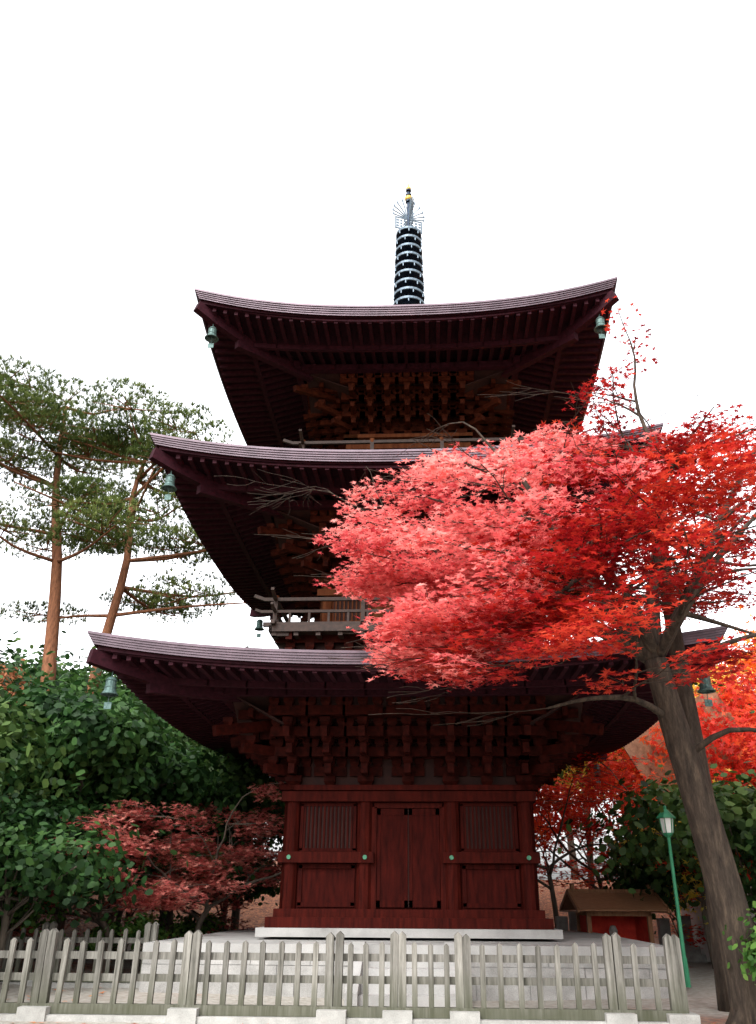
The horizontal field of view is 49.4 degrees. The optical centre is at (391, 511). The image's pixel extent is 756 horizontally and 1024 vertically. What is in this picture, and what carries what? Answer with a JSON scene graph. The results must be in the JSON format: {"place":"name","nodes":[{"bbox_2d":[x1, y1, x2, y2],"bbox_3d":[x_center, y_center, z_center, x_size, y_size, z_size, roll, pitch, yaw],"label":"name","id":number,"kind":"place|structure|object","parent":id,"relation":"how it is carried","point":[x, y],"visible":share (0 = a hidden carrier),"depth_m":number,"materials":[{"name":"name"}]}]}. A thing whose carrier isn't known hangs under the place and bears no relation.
{"place":"outdoors","nodes":[
{"label":"outdoors","id":0,"kind":"place"},
{"bbox_2d":[0,861,728,1023],"bbox_3d":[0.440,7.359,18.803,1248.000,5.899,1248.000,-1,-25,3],"label":"ground","id":1,"kind":"structure","parent":0,"point":[701,996],"depth_m":14.35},
{"bbox_2d":[0,659,31,705],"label":"brown leaves","id":2,"kind":"object","parent":1,"relation":"on","point":[4,674],"visible":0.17,"depth_m":26.42,"materials":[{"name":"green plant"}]},
{"bbox_2d":[0,353,244,896],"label":"pine","id":3,"kind":"object","parent":1,"relation":"on","point":[108,436],"depth_m":28.95,"materials":[{"name":"green plant"}]},
{"bbox_2d":[0,782,283,944],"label":"dusky leaves","id":4,"kind":"object","parent":1,"relation":"on","point":[155,897],"visible":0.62,"depth_m":18.97,"materials":[{"name":"red plant"}]},
{"bbox_2d":[0,980,700,1023],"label":"fence kerb","id":5,"kind":"structure","parent":1,"relation":"on","point":[172,1016],"depth_m":10.54,"materials":[{"name":"grey concrete"}]},
{"bbox_2d":[0,921,689,1020],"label":"wooden fence","id":6,"kind":"object","parent":5,"relation":"on","point":[49,954],"visible":0.96,"depth_m":10.83,"materials":[{"name":"grey wood"}]},
{"bbox_2d":[12,989,716,1023],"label":"fallen leaves","id":7,"kind":"object","parent":1,"relation":"on","point":[138,1023],"visible":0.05,"depth_m":10.52,"materials":[{"name":"red plant"}]},
{"bbox_2d":[0,630,755,939],"bbox_3d":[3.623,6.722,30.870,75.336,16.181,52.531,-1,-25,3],"label":"green leaves","id":8,"kind":"object","parent":1,"relation":"on","point":[127,733],"visible":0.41,"depth_m":19.32,"materials":[{"name":"green plant"}]},
{"bbox_2d":[0,683,755,972],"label":"branches","id":9,"kind":"object","parent":1,"relation":"on","point":[6,918],"visible":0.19,"depth_m":20.54,"materials":[{"name":"red plant"}]},
{"bbox_2d":[0,887,755,984],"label":"shrub leaves","id":10,"kind":"object","parent":1,"relation":"on","point":[185,927],"visible":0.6,"depth_m":17.75,"materials":[{"name":"green plant"}]},
{"bbox_2d":[143,928,663,1006],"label":"platform stairs","id":11,"kind":"structure","parent":1,"relation":"on","point":[583,941],"depth_m":13.89,"materials":[{"name":"stone"}]},
{"bbox_2d":[139,959,668,1000],"bbox_3d":[0.425,9.726,17.678,8.969,0.760,8.966,-1,-25,3],"label":"platform rock","id":12,"kind":"object","parent":1,"relation":"on","point":[511,992],"visible":0.16,"depth_m":13.66,"materials":[{"name":"stone"}]},
{"bbox_2d":[228,295,755,1023],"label":"maple","id":13,"kind":"object","parent":1,"relation":"on","point":[679,494],"depth_m":10.93,"materials":[{"name":"red plant"}]},
{"bbox_2d":[312,423,677,689],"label":"pink maple leaves","id":14,"kind":"object","parent":13,"relation":"attached to","point":[371,588],"visible":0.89,"depth_m":11.78,"materials":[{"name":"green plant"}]},
{"bbox_2d":[559,884,669,942],"bbox_3d":[5.572,10.323,20.678,2.401,1.730,2.287,-1,-25,3],"label":"shed wood","id":15,"kind":"object","parent":1,"relation":"on","point":[589,914],"visible":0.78,"depth_m":20.37,"materials":[{"name":"brown wood"}]},
{"bbox_2d":[579,915,648,941],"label":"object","id":16,"kind":"object","parent":15,"relation":"attached to","point":[626,927],"visible":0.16,"depth_m":21.07,"materials":[{"name":"red wood"}]},
{"bbox_2d":[555,910,707,962],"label":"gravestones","id":17,"kind":"object","parent":1,"relation":"on","point":[693,955],"visible":0.21,"depth_m":22.68,"materials":[{"name":"stone"}]},
{"bbox_2d":[533,606,755,950],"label":"red leaves","id":18,"kind":"object","parent":1,"relation":"on","point":[746,719],"visible":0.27,"depth_m":23.49,"materials":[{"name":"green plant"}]},
{"bbox_2d":[544,605,755,797],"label":"orange leaves","id":19,"kind":"object","parent":1,"relation":"on","point":[750,664],"visible":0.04,"depth_m":47.28,"materials":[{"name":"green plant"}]},
{"bbox_2d":[553,637,750,936],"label":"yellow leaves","id":20,"kind":"object","parent":1,"relation":"on","point":[691,894],"visible":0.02,"depth_m":21.66,"materials":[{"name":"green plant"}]},
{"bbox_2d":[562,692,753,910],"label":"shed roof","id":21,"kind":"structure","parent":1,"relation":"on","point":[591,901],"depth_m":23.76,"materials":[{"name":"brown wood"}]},
{"bbox_2d":[656,805,690,987],"bbox_3d":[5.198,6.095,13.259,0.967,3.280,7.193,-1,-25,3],"label":"lamp post","id":22,"kind":"object","parent":1,"relation":"on","point":[666,813],"visible":0.89,"depth_m":16.30,"materials":[{"name":"green metal"}]},
{"bbox_2d":[660,818,672,832],"bbox_3d":[5.646,6.439,16.867,0.270,0.280,0.234,-1,-25,3],"label":"lamp glass","id":23,"kind":"object","parent":22,"relation":"attached to","point":[668,823],"visible":0.94,"depth_m":16.80,"materials":[{"name":"white glass"}]},
{"bbox_2d":[680,865,755,961],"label":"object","id":24,"kind":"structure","parent":1,"relation":"on","point":[696,921],"depth_m":23.35,"materials":[{"name":"green plant"}]},
{"bbox_2d":[0,0,755,879],"label":"sky","id":25,"kind":"structure","parent":0,"point":[153,153],"materials":[{"name":"white"}]},
{"bbox_2d":[254,425,529,648],"bbox_3d":[0.475,1.585,21.544,6.824,5.163,6.824,-1,-25,3],"label":"balcony railing","id":26,"kind":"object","parent":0,"point":[277,626],"depth_m":18.11,"materials":[{"name":"brown wood"}]},
{"bbox_2d":[97,293,708,685],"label":"rafters","id":27,"kind":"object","parent":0,"point":[411,359],"depth_m":19.52,"materials":[{"name":"brown wood"}]},
{"bbox_2d":[86,288,729,767],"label":"roof eaves","id":28,"kind":"object","parent":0,"point":[198,706],"visible":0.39,"depth_m":19.27,"materials":[{"name":"brown wood"}]},
{"bbox_2d":[212,371,603,802],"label":"roof brackets","id":29,"kind":"object","parent":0,"point":[545,751],"visible":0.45,"depth_m":17.03,"materials":[{"name":"brown wood"}]},
{"bbox_2d":[88,277,727,663],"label":"roof","id":30,"kind":"structure","parent":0,"point":[244,653],"depth_m":17.09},
{"bbox_2d":[233,369,582,906],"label":"dark pagoda boards","id":31,"kind":"object","parent":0,"point":[482,378],"visible":0.16,"depth_m":17.09,"materials":[{"name":"black wood"}]},
{"bbox_2d":[100,314,715,784],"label":"wind bells","id":32,"kind":"object","parent":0,"point":[168,486],"visible":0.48,"depth_m":17.27,"materials":[{"name":"metal"}]},
{"bbox_2d":[255,927,562,938],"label":"stone step","id":33,"kind":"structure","parent":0,"point":[555,933],"depth_m":15.37,"materials":[{"name":"white stone"}]},
{"bbox_2d":[264,432,553,929],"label":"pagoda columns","id":34,"kind":"structure","parent":33,"relation":"on","point":[366,913],"depth_m":16.29,"materials":[{"name":"red wood"}]},
{"bbox_2d":[296,586,522,909],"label":"pagoda walls","id":35,"kind":"structure","parent":0,"point":[483,886],"depth_m":16.30,"materials":[{"name":"red wood"}]},
{"bbox_2d":[287,855,540,859],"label":"metal ornaments","id":36,"kind":"object","parent":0,"point":[451,857],"visible":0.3,"depth_m":16.17},
{"bbox_3d":[0.486,-0.211,22.397,11.600,11.460,11.600,-1,-25,3],"label":"pagoda","id":37,"kind":"object","parent":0,"visible":0},
{"bbox_2d":[394,188,423,304],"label":"pagoda spire","id":38,"kind":"structure","parent":37,"relation":"attached to","point":[405,292],"depth_m":25.72,"materials":[{"name":"black metal"}]},
{"bbox_2d":[392,195,424,304],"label":"spire rings","id":39,"kind":"object","parent":38,"relation":"attached to","point":[412,219],"visible":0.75,"depth_m":25.93,"materials":[{"name":"grey metal"}]},
{"bbox_2d":[405,182,411,200],"bbox_3d":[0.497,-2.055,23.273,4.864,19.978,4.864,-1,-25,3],"label":"finial ornament","id":40,"kind":"object","parent":38,"relation":"attached to","point":[408,196],"visible":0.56,"depth_m":27.15,"materials":[{"name":"gold metal"}]}
]}

